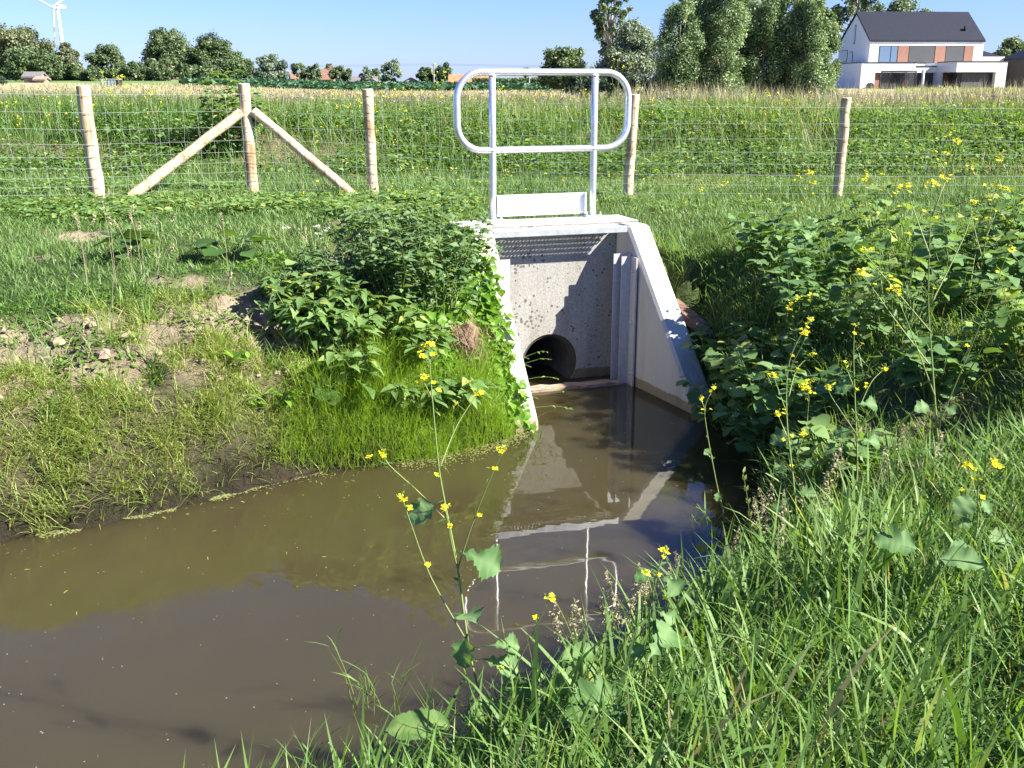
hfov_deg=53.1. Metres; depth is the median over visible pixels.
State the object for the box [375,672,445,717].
water grass
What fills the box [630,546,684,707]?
mustard plant
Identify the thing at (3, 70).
dark shrub
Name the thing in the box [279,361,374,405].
rapeseed plant
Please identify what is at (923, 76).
folded parasol
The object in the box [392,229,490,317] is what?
goosefoot plant
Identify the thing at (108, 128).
mustard plant
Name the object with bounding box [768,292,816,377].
mustard plant
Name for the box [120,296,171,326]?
grass tussock
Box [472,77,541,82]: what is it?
hedge
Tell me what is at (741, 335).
leafy clump
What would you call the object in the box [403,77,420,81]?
farmhouse
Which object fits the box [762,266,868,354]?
leafy clump
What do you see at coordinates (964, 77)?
garden window
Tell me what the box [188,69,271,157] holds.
bramble bush
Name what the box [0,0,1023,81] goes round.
sky
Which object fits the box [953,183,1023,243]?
leafy clump
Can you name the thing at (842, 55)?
window
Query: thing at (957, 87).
rough garden grass
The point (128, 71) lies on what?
dark shrub
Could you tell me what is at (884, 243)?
mustard plant
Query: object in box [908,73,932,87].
sliding window
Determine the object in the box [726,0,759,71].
poplar tree
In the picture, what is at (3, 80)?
dark shrub
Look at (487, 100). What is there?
olive meadow grass
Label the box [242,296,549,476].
waterside grass
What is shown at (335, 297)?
nettle plant
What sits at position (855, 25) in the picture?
window
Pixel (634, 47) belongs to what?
willow tree
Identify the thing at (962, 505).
mustard plant
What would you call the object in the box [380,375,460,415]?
nettle plant
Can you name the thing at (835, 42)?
poplar tree
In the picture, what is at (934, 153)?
mustard plant
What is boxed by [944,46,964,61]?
window
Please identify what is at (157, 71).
dark shrub
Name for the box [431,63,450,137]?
mustard plant
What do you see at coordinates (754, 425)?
leafy clump
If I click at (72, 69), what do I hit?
dark shrub
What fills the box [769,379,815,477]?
mustard plant
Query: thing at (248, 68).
broadleaf tree
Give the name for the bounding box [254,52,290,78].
willow tree
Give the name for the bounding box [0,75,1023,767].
ground
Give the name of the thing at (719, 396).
leafy clump
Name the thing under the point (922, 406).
mustard plant
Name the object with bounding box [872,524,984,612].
dock plant
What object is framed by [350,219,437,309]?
goosefoot plant
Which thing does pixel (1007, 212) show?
leafy clump
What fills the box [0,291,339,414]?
soil clods
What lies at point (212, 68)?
dark shrub
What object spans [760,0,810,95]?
poplar tree
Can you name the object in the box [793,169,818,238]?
mustard plant
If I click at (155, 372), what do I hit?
grass tussock
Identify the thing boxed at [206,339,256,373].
pale seedlings
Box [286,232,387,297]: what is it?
goosefoot plant
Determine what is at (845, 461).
ryegrass spike
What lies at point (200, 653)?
water
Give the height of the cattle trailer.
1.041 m
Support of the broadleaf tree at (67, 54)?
on the ground at (224, 469)
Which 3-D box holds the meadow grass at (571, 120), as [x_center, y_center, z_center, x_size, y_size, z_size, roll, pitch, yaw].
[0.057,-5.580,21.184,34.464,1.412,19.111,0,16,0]
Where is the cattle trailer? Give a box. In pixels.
[100,79,121,86]
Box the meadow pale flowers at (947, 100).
[0,85,1022,107]
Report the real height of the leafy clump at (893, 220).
0.684 m
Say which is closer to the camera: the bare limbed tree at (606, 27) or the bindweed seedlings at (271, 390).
the bindweed seedlings at (271, 390)
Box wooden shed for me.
[21,72,47,82]
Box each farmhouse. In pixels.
[289,72,306,79]
[321,66,335,80]
[348,76,378,81]
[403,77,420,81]
[448,75,488,81]
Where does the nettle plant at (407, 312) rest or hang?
on the ground at (224, 469)
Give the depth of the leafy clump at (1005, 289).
5.68 m
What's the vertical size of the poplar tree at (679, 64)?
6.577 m
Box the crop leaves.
[179,77,655,91]
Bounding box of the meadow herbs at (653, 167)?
[0,95,1023,180]
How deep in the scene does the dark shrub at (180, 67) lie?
181.31 m
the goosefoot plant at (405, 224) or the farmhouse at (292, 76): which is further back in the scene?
the farmhouse at (292, 76)
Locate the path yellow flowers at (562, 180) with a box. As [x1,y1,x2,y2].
[108,156,1023,202]
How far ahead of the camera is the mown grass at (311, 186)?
9.57 m
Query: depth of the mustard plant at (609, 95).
17.77 m
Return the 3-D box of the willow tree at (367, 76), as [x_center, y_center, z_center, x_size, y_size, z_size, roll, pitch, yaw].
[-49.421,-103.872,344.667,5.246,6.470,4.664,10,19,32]
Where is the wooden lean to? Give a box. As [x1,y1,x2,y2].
[32,76,50,82]
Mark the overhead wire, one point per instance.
(464, 65)
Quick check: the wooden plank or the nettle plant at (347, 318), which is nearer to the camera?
the nettle plant at (347, 318)
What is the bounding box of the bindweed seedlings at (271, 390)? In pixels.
[243,388,304,410]
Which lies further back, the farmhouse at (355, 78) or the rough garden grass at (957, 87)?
the farmhouse at (355, 78)
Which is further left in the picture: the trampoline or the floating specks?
the floating specks
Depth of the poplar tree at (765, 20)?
60.23 m
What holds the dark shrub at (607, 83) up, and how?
on the ground at (224, 469)
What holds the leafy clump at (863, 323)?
on the ground at (224, 469)
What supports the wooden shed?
on the ground at (224, 469)
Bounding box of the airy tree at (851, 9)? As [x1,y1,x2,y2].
[830,0,885,51]
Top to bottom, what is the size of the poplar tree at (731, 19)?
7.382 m
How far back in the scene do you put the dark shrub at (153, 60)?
185.90 m
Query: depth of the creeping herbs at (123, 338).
6.39 m
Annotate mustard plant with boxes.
[93,67,120,154]
[116,75,138,155]
[144,85,165,161]
[366,339,555,736]
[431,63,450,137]
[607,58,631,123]
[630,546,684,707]
[698,383,724,521]
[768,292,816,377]
[768,315,816,549]
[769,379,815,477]
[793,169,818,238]
[824,323,889,501]
[856,172,1015,460]
[857,170,899,273]
[926,132,960,234]
[946,156,1010,321]
[952,455,1012,548]
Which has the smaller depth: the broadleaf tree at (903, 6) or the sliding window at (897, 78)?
the sliding window at (897, 78)
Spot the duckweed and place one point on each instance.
(214, 498)
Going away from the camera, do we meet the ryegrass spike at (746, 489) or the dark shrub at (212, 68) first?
the ryegrass spike at (746, 489)
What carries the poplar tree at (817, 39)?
on the ground at (224, 469)
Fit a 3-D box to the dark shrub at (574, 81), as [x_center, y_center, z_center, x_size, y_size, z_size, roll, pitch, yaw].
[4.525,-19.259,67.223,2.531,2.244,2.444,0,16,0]
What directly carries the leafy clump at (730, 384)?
on the ground at (224, 469)
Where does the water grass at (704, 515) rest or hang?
on the water
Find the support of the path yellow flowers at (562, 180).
on the ground at (224, 469)
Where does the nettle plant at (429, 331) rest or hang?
on the ground at (224, 469)
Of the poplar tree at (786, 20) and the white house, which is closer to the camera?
the poplar tree at (786, 20)
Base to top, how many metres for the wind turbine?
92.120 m
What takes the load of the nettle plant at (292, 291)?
on the ground at (224, 469)
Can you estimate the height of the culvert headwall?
1.922 m
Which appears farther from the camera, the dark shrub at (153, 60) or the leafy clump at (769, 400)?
the dark shrub at (153, 60)
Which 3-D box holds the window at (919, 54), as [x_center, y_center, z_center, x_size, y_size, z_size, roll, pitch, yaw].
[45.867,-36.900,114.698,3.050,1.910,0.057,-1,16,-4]
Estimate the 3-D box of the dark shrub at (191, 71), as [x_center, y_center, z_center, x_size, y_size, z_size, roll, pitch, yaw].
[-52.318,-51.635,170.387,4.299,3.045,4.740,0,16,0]
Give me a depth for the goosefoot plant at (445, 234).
7.38 m
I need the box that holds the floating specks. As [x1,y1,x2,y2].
[0,405,693,761]
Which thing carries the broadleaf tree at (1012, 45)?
on the ground at (224, 469)
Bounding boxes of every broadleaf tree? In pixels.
[0,22,57,79]
[2,44,64,81]
[50,41,84,80]
[82,42,125,79]
[139,26,194,79]
[189,29,243,78]
[230,49,255,78]
[289,63,307,79]
[305,63,322,79]
[328,65,351,81]
[370,68,381,80]
[415,66,432,81]
[434,62,452,81]
[535,45,587,92]
[885,0,934,11]
[993,35,1023,56]
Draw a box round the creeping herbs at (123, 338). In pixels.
[0,249,392,450]
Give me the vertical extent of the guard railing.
1.164 m
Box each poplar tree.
[647,0,709,96]
[675,0,726,97]
[698,0,752,97]
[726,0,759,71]
[737,0,790,96]
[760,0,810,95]
[779,0,839,98]
[813,5,843,97]
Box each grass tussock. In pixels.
[21,383,89,431]
[107,264,162,295]
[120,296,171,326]
[121,336,181,389]
[254,339,296,370]
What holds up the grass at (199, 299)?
on the ground at (224, 469)
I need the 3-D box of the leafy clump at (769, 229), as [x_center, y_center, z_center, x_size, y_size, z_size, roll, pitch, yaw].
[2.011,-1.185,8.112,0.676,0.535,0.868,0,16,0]
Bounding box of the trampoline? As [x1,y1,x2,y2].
[877,71,917,88]
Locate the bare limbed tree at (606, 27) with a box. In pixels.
[589,0,633,57]
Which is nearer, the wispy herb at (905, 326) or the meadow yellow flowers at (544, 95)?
the wispy herb at (905, 326)
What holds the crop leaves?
on the ground at (224, 469)
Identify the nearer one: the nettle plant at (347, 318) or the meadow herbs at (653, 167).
the nettle plant at (347, 318)
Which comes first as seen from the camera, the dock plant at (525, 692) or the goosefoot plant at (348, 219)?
the dock plant at (525, 692)
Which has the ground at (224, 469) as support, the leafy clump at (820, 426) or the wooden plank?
the leafy clump at (820, 426)
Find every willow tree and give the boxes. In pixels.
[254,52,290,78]
[359,66,373,81]
[380,58,402,81]
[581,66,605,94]
[590,17,663,92]
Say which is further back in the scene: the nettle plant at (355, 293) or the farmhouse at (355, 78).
the farmhouse at (355, 78)
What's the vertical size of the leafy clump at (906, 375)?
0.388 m
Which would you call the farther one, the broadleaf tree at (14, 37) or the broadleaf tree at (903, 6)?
the broadleaf tree at (14, 37)
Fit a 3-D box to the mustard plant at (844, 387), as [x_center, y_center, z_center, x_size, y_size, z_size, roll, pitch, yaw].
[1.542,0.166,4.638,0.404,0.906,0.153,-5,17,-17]
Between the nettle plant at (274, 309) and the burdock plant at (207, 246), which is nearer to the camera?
the nettle plant at (274, 309)
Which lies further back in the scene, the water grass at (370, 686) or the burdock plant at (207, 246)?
the burdock plant at (207, 246)
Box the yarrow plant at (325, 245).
[281,225,361,269]
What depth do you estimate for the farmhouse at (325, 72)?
336.78 m
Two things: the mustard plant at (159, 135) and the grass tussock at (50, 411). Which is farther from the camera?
the mustard plant at (159, 135)
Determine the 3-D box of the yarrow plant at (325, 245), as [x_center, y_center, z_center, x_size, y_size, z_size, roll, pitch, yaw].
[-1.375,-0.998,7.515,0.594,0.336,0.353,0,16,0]
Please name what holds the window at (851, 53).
in the white house
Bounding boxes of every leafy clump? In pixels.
[676,339,765,429]
[681,309,776,379]
[705,335,821,419]
[712,379,804,459]
[719,205,817,268]
[745,226,880,312]
[746,361,858,434]
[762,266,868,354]
[790,414,902,481]
[815,179,955,272]
[828,249,949,348]
[870,326,1002,399]
[909,186,1023,273]
[913,216,1023,314]
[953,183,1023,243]
[959,265,1023,360]
[1002,234,1023,282]
[1008,221,1023,245]
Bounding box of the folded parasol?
[920,68,924,87]
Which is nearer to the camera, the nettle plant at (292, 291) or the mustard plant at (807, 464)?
the mustard plant at (807, 464)
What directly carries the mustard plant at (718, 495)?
on the ground at (224, 469)
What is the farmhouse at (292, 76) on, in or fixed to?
on the ground at (224, 469)
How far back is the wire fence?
11.22 m
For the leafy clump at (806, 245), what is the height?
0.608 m
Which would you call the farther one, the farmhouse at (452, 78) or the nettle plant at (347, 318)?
the farmhouse at (452, 78)
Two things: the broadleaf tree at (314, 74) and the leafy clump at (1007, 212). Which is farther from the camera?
the broadleaf tree at (314, 74)
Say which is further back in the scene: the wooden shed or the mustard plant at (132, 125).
the wooden shed
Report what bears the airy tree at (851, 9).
on the ground at (224, 469)
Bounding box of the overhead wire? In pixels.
[330,64,586,67]
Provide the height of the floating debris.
0.010 m
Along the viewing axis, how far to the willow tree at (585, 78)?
90.98 m
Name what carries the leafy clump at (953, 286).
on the ground at (224, 469)
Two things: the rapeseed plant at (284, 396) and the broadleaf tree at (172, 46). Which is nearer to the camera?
the rapeseed plant at (284, 396)
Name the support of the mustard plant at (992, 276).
on the ground at (224, 469)
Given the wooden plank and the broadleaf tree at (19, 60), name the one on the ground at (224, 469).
the broadleaf tree at (19, 60)
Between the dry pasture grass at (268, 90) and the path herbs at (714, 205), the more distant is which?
the dry pasture grass at (268, 90)
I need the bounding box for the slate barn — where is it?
[1003,49,1023,87]
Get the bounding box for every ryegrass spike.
[742,467,753,566]
[829,427,861,505]
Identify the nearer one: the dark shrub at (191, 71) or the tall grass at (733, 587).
the tall grass at (733, 587)
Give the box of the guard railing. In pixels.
[453,68,631,221]
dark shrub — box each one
[0,67,8,75]
[0,76,7,85]
[63,61,93,80]
[78,66,104,80]
[117,60,145,80]
[139,62,178,80]
[146,58,175,75]
[150,58,190,79]
[184,65,210,78]
[194,64,221,76]
[562,76,599,97]
[598,69,637,101]
[637,75,658,97]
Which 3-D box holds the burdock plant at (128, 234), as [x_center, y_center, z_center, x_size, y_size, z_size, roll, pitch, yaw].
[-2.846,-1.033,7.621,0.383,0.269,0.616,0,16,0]
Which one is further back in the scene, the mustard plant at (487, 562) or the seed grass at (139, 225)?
the seed grass at (139, 225)
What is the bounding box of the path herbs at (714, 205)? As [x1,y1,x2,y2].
[455,174,1023,212]
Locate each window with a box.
[838,50,847,61]
[849,51,852,62]
[853,25,855,43]
[878,46,897,61]
[880,73,903,87]
[908,46,935,63]
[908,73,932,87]
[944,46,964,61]
[956,72,992,88]
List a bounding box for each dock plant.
[385,697,493,767]
[502,641,611,737]
[564,617,728,743]
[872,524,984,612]
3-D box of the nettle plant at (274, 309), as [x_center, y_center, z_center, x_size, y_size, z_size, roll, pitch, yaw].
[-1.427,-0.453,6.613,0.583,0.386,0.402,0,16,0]
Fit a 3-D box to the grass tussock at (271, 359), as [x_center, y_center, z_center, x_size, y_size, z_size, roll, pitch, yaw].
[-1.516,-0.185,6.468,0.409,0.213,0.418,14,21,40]
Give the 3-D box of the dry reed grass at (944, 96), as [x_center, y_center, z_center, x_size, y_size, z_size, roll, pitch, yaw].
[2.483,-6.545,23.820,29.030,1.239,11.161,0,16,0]
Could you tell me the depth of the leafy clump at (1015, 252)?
6.34 m
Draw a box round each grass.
[0,82,653,101]
[0,82,1023,192]
[0,85,1023,130]
[0,164,1023,390]
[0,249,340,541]
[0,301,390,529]
[1,77,1023,124]
[73,201,233,308]
[183,373,1023,767]
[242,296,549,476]
[267,716,343,767]
[303,628,422,714]
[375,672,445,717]
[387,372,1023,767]
[520,424,553,445]
[549,423,947,672]
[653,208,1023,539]
[682,495,728,533]
[895,84,1022,98]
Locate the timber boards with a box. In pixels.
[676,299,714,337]
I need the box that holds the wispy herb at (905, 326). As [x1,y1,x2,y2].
[883,257,942,352]
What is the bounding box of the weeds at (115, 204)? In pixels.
[0,175,504,228]
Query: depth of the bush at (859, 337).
6.51 m
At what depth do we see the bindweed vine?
7.24 m
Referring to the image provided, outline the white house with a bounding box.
[835,11,1008,88]
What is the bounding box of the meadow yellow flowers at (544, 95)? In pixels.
[0,83,1023,144]
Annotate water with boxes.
[0,365,767,767]
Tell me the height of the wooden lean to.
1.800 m
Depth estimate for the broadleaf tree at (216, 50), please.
193.22 m
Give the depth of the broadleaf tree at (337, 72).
314.08 m
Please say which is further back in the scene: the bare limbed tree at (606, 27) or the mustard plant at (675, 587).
the bare limbed tree at (606, 27)
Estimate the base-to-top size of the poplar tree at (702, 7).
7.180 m
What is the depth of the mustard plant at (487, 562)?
3.20 m
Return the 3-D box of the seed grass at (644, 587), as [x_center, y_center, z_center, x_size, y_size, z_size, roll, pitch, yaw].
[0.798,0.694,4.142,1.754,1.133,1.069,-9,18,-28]
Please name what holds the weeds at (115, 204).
on the ground at (224, 469)
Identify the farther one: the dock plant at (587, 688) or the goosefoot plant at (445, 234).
the goosefoot plant at (445, 234)
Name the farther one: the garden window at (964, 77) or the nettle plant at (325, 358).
the garden window at (964, 77)
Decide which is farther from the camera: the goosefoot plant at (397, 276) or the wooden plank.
the wooden plank
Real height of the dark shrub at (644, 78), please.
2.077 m
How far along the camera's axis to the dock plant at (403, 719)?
3.24 m
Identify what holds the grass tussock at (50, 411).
on the ground at (224, 469)
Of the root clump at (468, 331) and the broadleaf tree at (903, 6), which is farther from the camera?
the broadleaf tree at (903, 6)
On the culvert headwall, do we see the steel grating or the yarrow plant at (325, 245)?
the steel grating
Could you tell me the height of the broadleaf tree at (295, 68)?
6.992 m
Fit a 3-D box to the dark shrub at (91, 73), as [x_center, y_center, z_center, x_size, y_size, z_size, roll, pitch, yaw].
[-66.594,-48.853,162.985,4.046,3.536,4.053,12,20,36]
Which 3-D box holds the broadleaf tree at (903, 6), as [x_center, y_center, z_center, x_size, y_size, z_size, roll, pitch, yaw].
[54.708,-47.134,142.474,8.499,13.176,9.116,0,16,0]
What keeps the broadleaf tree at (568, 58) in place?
on the ground at (224, 469)
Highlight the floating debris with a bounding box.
[20,454,488,613]
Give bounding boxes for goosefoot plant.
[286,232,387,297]
[325,201,423,287]
[346,191,423,255]
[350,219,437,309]
[379,167,473,297]
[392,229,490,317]
[426,189,503,289]
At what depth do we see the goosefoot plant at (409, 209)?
7.59 m
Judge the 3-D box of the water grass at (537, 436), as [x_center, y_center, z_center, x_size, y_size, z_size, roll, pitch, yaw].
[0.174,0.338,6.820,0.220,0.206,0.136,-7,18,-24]
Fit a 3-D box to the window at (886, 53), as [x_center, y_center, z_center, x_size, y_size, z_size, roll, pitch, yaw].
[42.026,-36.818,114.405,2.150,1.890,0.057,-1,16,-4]
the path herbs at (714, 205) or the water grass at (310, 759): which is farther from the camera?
the path herbs at (714, 205)
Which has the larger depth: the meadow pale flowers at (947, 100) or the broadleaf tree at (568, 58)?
the broadleaf tree at (568, 58)
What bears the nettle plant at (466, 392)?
on the ground at (224, 469)
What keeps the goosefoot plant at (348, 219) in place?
on the ground at (224, 469)
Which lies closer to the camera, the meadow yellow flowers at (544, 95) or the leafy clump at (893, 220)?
the leafy clump at (893, 220)
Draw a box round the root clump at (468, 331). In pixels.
[441,310,504,370]
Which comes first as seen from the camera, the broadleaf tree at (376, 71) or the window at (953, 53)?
the window at (953, 53)
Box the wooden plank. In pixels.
[530,379,620,392]
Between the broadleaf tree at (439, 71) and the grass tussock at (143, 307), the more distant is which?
the broadleaf tree at (439, 71)
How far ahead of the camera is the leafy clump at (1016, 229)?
6.98 m
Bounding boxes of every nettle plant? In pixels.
[245,282,331,335]
[255,259,325,304]
[275,292,357,359]
[286,270,358,315]
[313,280,403,343]
[316,334,387,385]
[353,294,430,342]
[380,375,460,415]
[385,321,458,364]
[416,368,497,412]
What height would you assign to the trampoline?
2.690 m
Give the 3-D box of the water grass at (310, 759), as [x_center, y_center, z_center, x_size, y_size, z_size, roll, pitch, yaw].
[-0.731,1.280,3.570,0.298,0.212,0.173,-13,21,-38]
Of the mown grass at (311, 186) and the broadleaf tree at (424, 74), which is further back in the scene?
the broadleaf tree at (424, 74)
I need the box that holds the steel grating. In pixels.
[488,224,626,237]
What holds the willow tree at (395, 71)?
on the ground at (224, 469)
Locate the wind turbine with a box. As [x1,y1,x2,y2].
[38,0,65,44]
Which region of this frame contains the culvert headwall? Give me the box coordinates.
[449,215,708,432]
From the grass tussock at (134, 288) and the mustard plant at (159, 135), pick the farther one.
the mustard plant at (159, 135)
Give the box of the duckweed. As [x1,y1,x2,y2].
[39,431,529,537]
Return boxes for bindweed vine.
[385,225,572,432]
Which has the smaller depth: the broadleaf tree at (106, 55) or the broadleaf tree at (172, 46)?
the broadleaf tree at (106, 55)
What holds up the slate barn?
on the ground at (224, 469)
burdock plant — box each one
[93,229,158,261]
[183,229,277,258]
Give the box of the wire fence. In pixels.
[0,83,1023,200]

